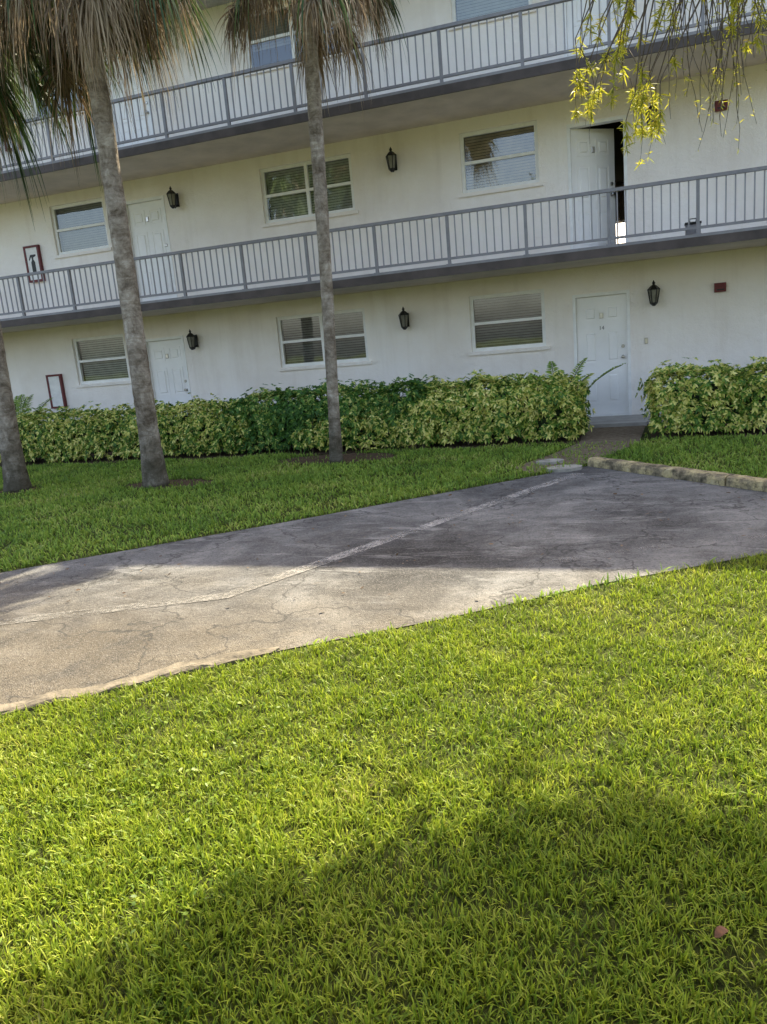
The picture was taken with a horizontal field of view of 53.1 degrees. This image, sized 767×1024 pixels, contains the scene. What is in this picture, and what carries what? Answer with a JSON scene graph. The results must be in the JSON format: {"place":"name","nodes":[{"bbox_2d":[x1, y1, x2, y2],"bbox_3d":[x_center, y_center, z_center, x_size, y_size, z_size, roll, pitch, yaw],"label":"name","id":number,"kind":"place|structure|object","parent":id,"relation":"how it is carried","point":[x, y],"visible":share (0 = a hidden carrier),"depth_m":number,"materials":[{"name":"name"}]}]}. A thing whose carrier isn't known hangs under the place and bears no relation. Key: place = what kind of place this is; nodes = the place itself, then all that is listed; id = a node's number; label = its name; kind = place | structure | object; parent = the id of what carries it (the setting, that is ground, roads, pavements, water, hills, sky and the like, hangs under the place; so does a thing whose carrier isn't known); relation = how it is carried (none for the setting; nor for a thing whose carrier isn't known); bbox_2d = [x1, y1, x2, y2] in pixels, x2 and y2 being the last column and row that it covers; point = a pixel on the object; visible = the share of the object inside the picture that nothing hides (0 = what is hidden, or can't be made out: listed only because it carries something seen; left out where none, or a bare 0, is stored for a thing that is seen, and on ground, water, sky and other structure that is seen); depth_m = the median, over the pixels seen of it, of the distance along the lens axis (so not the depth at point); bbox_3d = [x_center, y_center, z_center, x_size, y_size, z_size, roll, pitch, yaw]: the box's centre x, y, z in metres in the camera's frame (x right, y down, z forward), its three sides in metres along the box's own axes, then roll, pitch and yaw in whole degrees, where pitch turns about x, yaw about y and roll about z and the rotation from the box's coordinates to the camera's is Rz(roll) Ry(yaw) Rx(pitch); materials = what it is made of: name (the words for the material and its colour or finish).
{"place":"outdoors","nodes":[
{"label":"outdoors","id":0,"kind":"place"},
{"bbox_2d":[0,0,766,424],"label":"apartment building","id":1,"kind":"structure","parent":0,"point":[486,192],"depth_m":13.05,"materials":[{"name":"paint"}]},
{"bbox_2d":[31,67,82,124],"bbox_3d":[-6.268,-8.288,15.135,1.500,1.150,0.615,-1,13,19],"label":"window","id":2,"kind":"structure","parent":1,"relation":"in","point":[35,106],"depth_m":15.13,"materials":[{"name":"white paint"}]},
{"bbox_2d":[51,198,111,258],"bbox_3d":[-6.045,-5.796,15.676,1.500,1.150,0.615,-1,13,19],"label":"window","id":3,"kind":"structure","parent":1,"relation":"in","point":[85,222],"depth_m":15.59,"materials":[{"name":"glass"}]},
{"bbox_2d":[73,334,130,387],"bbox_3d":[-5.817,-3.235,16.232,1.500,1.150,0.615,-1,13,19],"label":"window","id":4,"kind":"structure","parent":1,"relation":"in","point":[106,357],"depth_m":16.16,"materials":[{"name":"glass"}]},
{"bbox_2d":[104,51,155,147],"bbox_3d":[-4.775,-7.578,14.586,0.940,2.040,0.152,-1,13,19],"label":"door","id":5,"kind":"structure","parent":1,"relation":"in","point":[135,109],"depth_m":14.56,"materials":[{"name":"white paint"}]},
{"bbox_2d":[126,195,177,301],"bbox_3d":[-4.553,-5.086,15.127,0.940,2.040,0.152,-1,13,19],"label":"door","id":6,"kind":"structure","parent":1,"relation":"in","point":[147,219],"depth_m":15.07,"materials":[{"name":"white paint"}]},
{"bbox_2d":[146,336,191,415],"bbox_3d":[-4.324,-2.525,15.683,0.940,2.040,0.152,-1,13,19],"label":"door","id":7,"kind":"structure","parent":1,"relation":"in","point":[166,355],"depth_m":15.60,"materials":[{"name":"white paint"}]},
{"bbox_2d":[244,2,343,76],"bbox_3d":[-1.528,-8.356,13.499,1.990,1.150,0.615,-1,13,19],"label":"window","id":8,"kind":"structure","parent":1,"relation":"in","point":[283,54],"depth_m":13.57,"materials":[{"name":"glass"}]},
{"bbox_2d":[260,154,358,227],"bbox_3d":[-1.305,-5.864,14.040,1.990,1.150,0.615,-1,13,19],"label":"window","id":9,"kind":"structure","parent":1,"relation":"in","point":[290,195],"depth_m":13.98,"materials":[{"name":"glass"}]},
{"bbox_2d":[277,308,371,370],"bbox_3d":[-1.077,-3.303,14.596,1.990,1.150,0.615,-1,13,19],"label":"window","id":10,"kind":"structure","parent":1,"relation":"in","point":[304,339],"depth_m":14.56,"materials":[{"name":"glass"}]},
{"bbox_2d":[448,0,535,30],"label":"window","id":11,"kind":"structure","parent":1,"relation":"in","point":[461,9],"depth_m":12.38,"materials":[{"name":"glass"}]},
{"bbox_2d":[458,120,542,197],"bbox_3d":[1.984,-5.911,12.905,1.490,1.150,0.615,-1,13,19],"label":"window","id":12,"kind":"structure","parent":1,"relation":"in","point":[504,158],"depth_m":12.81,"materials":[{"name":"glass"}]},
{"bbox_2d":[468,289,549,355],"bbox_3d":[2.213,-3.350,13.460,1.490,1.150,0.615,-1,13,19],"label":"window","id":13,"kind":"structure","parent":1,"relation":"in","point":[509,321],"depth_m":13.38,"materials":[{"name":"glass"}]},
{"bbox_2d":[562,0,624,56],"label":"door","id":14,"kind":"structure","parent":1,"relation":"in","point":[576,3],"depth_m":11.86,"materials":[{"name":"white paint"}]},
{"bbox_2d":[566,115,628,248],"bbox_3d":[3.525,-5.249,12.558,0.910,2.040,0.579,-1,13,19],"label":"door","id":15,"kind":"structure","parent":1,"relation":"in","point":[591,164],"depth_m":12.53,"materials":[{"name":"white paint"}]},
{"bbox_2d":[572,290,631,416],"bbox_3d":[3.686,-2.640,12.918,0.910,2.040,0.152,-1,13,19],"label":"door","id":16,"kind":"structure","parent":1,"relation":"in","point":[601,321],"depth_m":12.88,"materials":[{"name":"white paint"}]},
{"bbox_2d":[616,220,624,243],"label":"window","id":17,"kind":"structure","parent":1,"relation":"in","point":[623,221],"depth_m":19.79,"materials":[{"name":"white paint"}]},
{"bbox_2d":[684,218,701,234],"bbox_3d":[4.434,-4.074,10.990,0.220,0.257,0.180,-1,13,19],"label":"utility box","id":18,"kind":"object","parent":1,"relation":"on","point":[690,232],"visible":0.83,"depth_m":10.93,"materials":[{"name":"paint"}]},
{"bbox_2d":[0,466,766,703],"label":"parking lot asphalt","id":19,"kind":"structure","parent":0,"point":[448,571],"depth_m":5.45,"materials":[{"name":"grey asphalt"}]},
{"bbox_2d":[0,473,583,624],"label":"painted line","id":20,"kind":"object","parent":19,"relation":"on","point":[295,571],"visible":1,"depth_m":5.46,"materials":[{"name":"paint"}]},
{"bbox_2d":[0,406,766,1023],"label":"ground","id":21,"kind":"structure","parent":0,"point":[760,952],"depth_m":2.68,"materials":[{"name":"green plant"}]},
{"bbox_2d":[0,487,39,493],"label":"soil bed","id":22,"kind":"object","parent":21,"relation":"on","point":[24,491],"visible":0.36,"depth_m":10.78,"materials":[{"name":"brown soil"}]},
{"bbox_2d":[0,0,79,492],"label":"palm tree","id":23,"kind":"object","parent":22,"relation":"on","point":[16,478],"visible":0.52,"depth_m":10.43,"materials":[{"name":"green plant"}]},
{"bbox_2d":[0,646,279,717],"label":"concrete edging","id":24,"kind":"object","parent":21,"relation":"on","point":[226,659],"visible":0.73,"depth_m":3.87,"materials":[{"name":"beige concrete"}]},
{"bbox_2d":[125,479,213,488],"bbox_3d":[-2.836,-0.373,10.194,1.408,0.001,0.693,-1,13,19],"label":"soil bed","id":25,"kind":"object","parent":21,"relation":"on","point":[186,482],"visible":0.52,"depth_m":10.21,"materials":[{"name":"brown soil"}]},
{"bbox_2d":[0,0,227,488],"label":"palm tree","id":26,"kind":"object","parent":25,"relation":"on","point":[84,36],"visible":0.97,"depth_m":9.20,"materials":[{"name":"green plant"}]},
{"bbox_2d":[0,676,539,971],"bbox_3d":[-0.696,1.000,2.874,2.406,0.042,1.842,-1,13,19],"label":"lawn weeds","id":27,"kind":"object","parent":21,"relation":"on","point":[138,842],"visible":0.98,"depth_m":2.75,"materials":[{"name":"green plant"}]},
{"bbox_2d":[0,432,581,466],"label":"soil bed","id":28,"kind":"object","parent":21,"relation":"on","point":[475,444],"visible":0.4,"depth_m":12.34,"materials":[{"name":"brown soil"}]},
{"bbox_2d":[13,394,52,422],"bbox_3d":[-7.660,-1.665,15.276,2.418,1.223,1.389,6,17,43],"label":"feathery plant","id":29,"kind":"object","parent":28,"relation":"on","point":[19,404],"visible":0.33,"depth_m":15.01,"materials":[{"name":"green plant"}]},
{"bbox_2d":[0,392,264,462],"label":"hedge","id":30,"kind":"object","parent":28,"relation":"on","point":[198,429],"visible":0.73,"depth_m":13.26,"materials":[{"name":"green plant"}]},
{"bbox_2d":[218,373,449,454],"bbox_3d":[-0.750,-1.585,12.307,3.971,1.144,1.371,-1,13,19],"label":"hedge","id":31,"kind":"object","parent":28,"relation":"on","point":[277,423],"visible":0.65,"depth_m":12.06,"materials":[{"name":"green plant"}]},
{"bbox_2d":[288,402,438,451],"bbox_3d":[-0.284,-1.360,11.792,2.524,0.822,0.820,-1,13,19],"label":"shrub","id":32,"kind":"object","parent":28,"relation":"on","point":[401,437],"visible":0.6,"depth_m":11.62,"materials":[{"name":"green plant"}]},
{"bbox_2d":[401,369,594,447],"bbox_3d":[1.663,-1.587,11.434,2.905,1.119,1.402,-1,13,19],"label":"hedge","id":33,"kind":"object","parent":28,"relation":"on","point":[505,406],"visible":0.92,"depth_m":10.98,"materials":[{"name":"green plant"}]},
{"bbox_2d":[496,358,625,388],"bbox_3d":[2.440,-1.744,11.793,2.253,1.095,1.654,7,17,44],"label":"palm","id":34,"kind":"object","parent":28,"relation":"on","point":[550,364],"visible":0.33,"depth_m":11.90,"materials":[{"name":"green plant"}]},
{"bbox_2d":[278,453,396,464],"bbox_3d":[-0.669,-0.780,11.175,1.848,0.001,1.055,4,15,36],"label":"soil bed","id":35,"kind":"object","parent":21,"relation":"on","point":[348,457],"visible":0.56,"depth_m":11.20,"materials":[{"name":"brown soil"}]},
{"bbox_2d":[214,0,409,462],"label":"palm tree","id":36,"kind":"object","parent":35,"relation":"on","point":[310,28],"visible":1,"depth_m":9.81,"materials":[{"name":"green plant"}]},
{"bbox_2d":[0,433,766,647],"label":"back lawn grass","id":37,"kind":"structure","parent":21,"relation":"on","point":[73,492],"depth_m":8.91,"materials":[{"name":"green plant"}]},
{"bbox_2d":[578,413,662,427],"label":"entrance walk","id":38,"kind":"structure","parent":21,"relation":"on","point":[617,421],"depth_m":12.22,"materials":[{"name":"concrete"}]},
{"bbox_2d":[588,457,733,485],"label":"concrete curb","id":39,"kind":"structure","parent":21,"relation":"on","point":[694,475],"depth_m":7.79,"materials":[{"name":"beige concrete"}]},
{"bbox_2d":[569,0,766,170],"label":"weeping tree","id":40,"kind":"object","parent":21,"relation":"on","point":[636,104],"visible":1,"depth_m":3.94,"materials":[{"name":"green plant"}]},
{"bbox_2d":[651,422,766,439],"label":"soil bed","id":41,"kind":"object","parent":21,"relation":"on","point":[716,433],"visible":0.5,"depth_m":10.39,"materials":[{"name":"brown soil"}]},
{"bbox_2d":[635,356,766,435],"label":"hedge","id":42,"kind":"object","parent":41,"relation":"on","point":[731,395],"visible":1,"depth_m":10.07,"materials":[{"name":"green plant"}]},
{"bbox_2d":[714,926,728,937],"bbox_3d":[0.841,1.043,1.909,0.046,0.017,0.020,-11,14,-25],"label":"fallen leaf","id":43,"kind":"object","parent":21,"relation":"on","point":[720,931],"visible":1,"depth_m":1.91,"materials":[{"name":"brown plant"}]},
{"bbox_2d":[726,474,766,491],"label":"concrete curb","id":44,"kind":"structure","parent":21,"relation":"on","point":[747,482],"depth_m":6.91,"materials":[{"name":"beige concrete"}]},
{"bbox_2d":[516,425,645,472],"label":"path","id":45,"kind":"structure","parent":0,"point":[615,434],"depth_m":10.40,"materials":[{"name":"grey concrete"}]},
{"bbox_2d":[536,458,563,464],"bbox_3d":[1.989,-0.599,9.183,0.321,0.040,0.253,-1,13,19],"label":"stone paver","id":46,"kind":"object","parent":45,"relation":"on","point":[547,461],"visible":0.86,"depth_m":9.12,"materials":[{"name":"stone"}]},
{"bbox_2d":[545,464,581,472],"bbox_3d":[2.036,-0.490,8.662,0.394,0.040,0.299,-11,13,-25],"label":"stone paver","id":47,"kind":"object","parent":45,"relation":"on","point":[572,467],"visible":0.96,"depth_m":8.58,"materials":[{"name":"stone"}]},
{"bbox_2d":[616,223,624,243],"label":"sky","id":48,"kind":"structure","parent":0,"point":[621,226],"materials":[{"name":"white"}]}
]}

